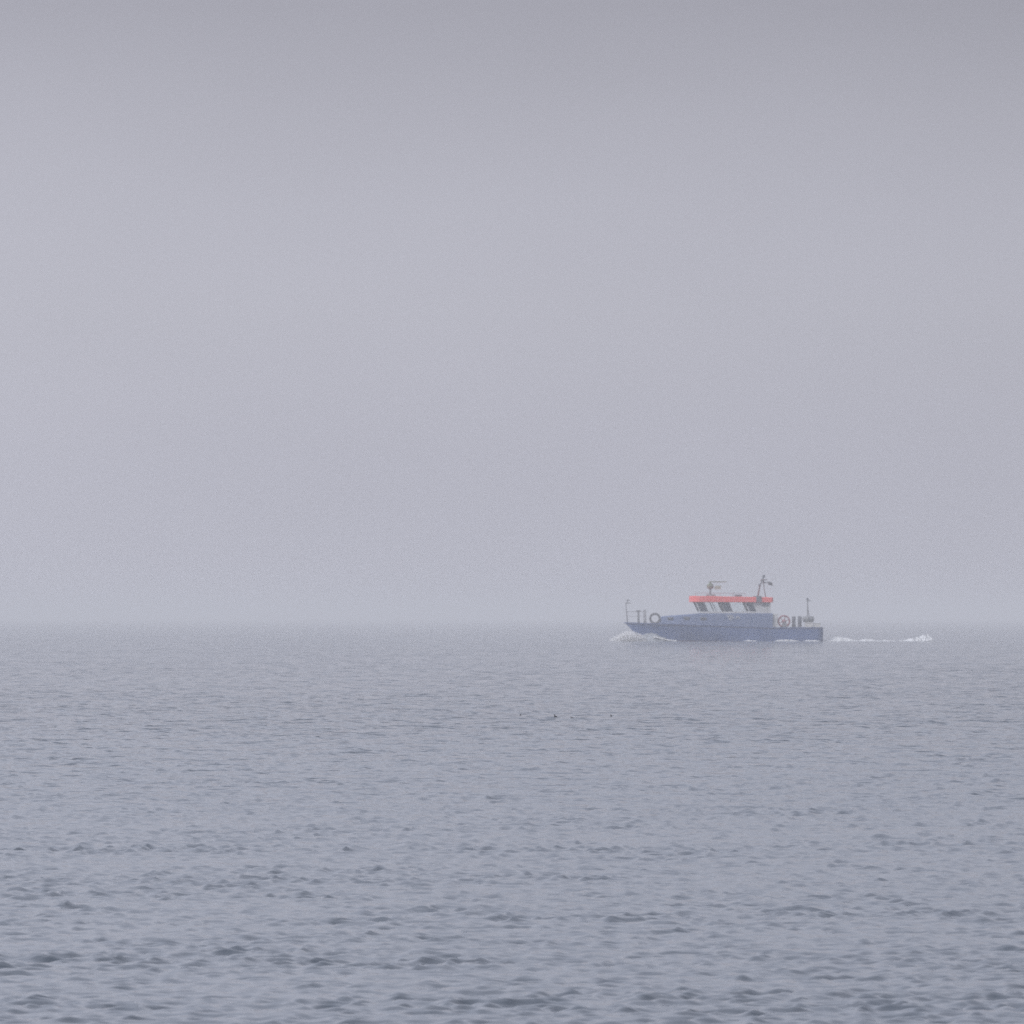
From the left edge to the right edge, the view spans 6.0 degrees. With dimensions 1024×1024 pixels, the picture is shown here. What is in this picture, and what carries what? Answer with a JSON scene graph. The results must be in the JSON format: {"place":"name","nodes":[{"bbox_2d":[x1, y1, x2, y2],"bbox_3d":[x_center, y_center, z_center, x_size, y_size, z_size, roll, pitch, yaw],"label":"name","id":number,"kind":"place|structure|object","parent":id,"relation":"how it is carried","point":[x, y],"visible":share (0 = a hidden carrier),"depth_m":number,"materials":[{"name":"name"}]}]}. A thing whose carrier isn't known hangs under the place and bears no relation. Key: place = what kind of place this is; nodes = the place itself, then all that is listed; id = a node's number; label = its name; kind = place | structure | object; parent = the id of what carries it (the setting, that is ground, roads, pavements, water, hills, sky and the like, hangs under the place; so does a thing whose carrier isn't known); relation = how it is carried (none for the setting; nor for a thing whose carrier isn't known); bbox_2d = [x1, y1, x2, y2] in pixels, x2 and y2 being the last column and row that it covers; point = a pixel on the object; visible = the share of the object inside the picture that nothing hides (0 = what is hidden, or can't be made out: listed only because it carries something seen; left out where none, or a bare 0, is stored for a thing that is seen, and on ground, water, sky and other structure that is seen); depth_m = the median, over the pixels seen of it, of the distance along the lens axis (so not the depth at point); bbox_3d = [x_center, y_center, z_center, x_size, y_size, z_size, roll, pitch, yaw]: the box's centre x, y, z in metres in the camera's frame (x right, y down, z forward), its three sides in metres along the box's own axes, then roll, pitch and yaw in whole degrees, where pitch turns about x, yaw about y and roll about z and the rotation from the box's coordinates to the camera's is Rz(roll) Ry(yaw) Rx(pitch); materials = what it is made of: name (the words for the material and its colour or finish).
{"place":"outdoors","nodes":[
{"label":"outdoors","id":0,"kind":"place"},
{"bbox_2d":[0,619,1023,1023],"bbox_3d":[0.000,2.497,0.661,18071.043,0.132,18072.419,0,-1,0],"label":"sea","id":1,"kind":"structure","parent":0,"point":[328,821],"depth_m":116.86,"materials":[{"name":"grey liquid"}]},
{"bbox_2d":[610,631,676,640],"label":"bow spray","id":2,"kind":"object","parent":1,"relation":"on","point":[633,636],"visible":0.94,"depth_m":986.58,"materials":[{"name":"white liquid"}]},
{"bbox_2d":[641,633,665,640],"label":"bow wave","id":3,"kind":"object","parent":1,"relation":"on","point":[649,637],"visible":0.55,"depth_m":988.38,"materials":[{"name":"liquid"}]},
{"bbox_2d":[624,575,822,640],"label":"patrol boat","id":4,"kind":"object","parent":1,"relation":"on","point":[757,620],"visible":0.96,"depth_m":987.91,"materials":[{"name":"paint"}]},
{"bbox_2d":[649,613,660,622],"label":"ring fender","id":5,"kind":"object","parent":4,"relation":"on","point":[651,615],"visible":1,"depth_m":988.60,"materials":[{"name":"black rubber"}]},
{"bbox_2d":[792,617,795,626],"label":"drum","id":6,"kind":"object","parent":4,"relation":"on","point":[793,621],"visible":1,"depth_m":988.75,"materials":[{"name":"grey metal"}]},
{"bbox_2d":[798,616,801,626],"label":"drum","id":7,"kind":"object","parent":4,"relation":"on","point":[799,621],"visible":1,"depth_m":988.78,"materials":[{"name":"grey metal"}]},
{"bbox_2d":[805,622,812,626],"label":"deck locker","id":8,"kind":"object","parent":4,"relation":"on","point":[808,624],"visible":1,"depth_m":988.54,"materials":[{"name":"beige plastic"}]},
{"bbox_2d":[803,616,813,621],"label":"raft case","id":9,"kind":"object","parent":8,"relation":"on","point":[808,618],"visible":1,"depth_m":988.71,"materials":[{"name":"white plastic"}]},
{"bbox_2d":[746,639,816,640],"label":"hull foam","id":10,"kind":"object","parent":1,"relation":"on","point":[786,640],"visible":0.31,"depth_m":986.81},
{"bbox_2d":[825,634,934,640],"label":"wake","id":11,"kind":"object","parent":1,"relation":"on","point":[921,638],"visible":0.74,"depth_m":989.33,"materials":[{"name":"white liquid"}]},
{"bbox_2d":[0,0,1023,618],"label":"sky","id":12,"kind":"structure","parent":0,"point":[309,309],"materials":[{"name":"grey"}]}
]}

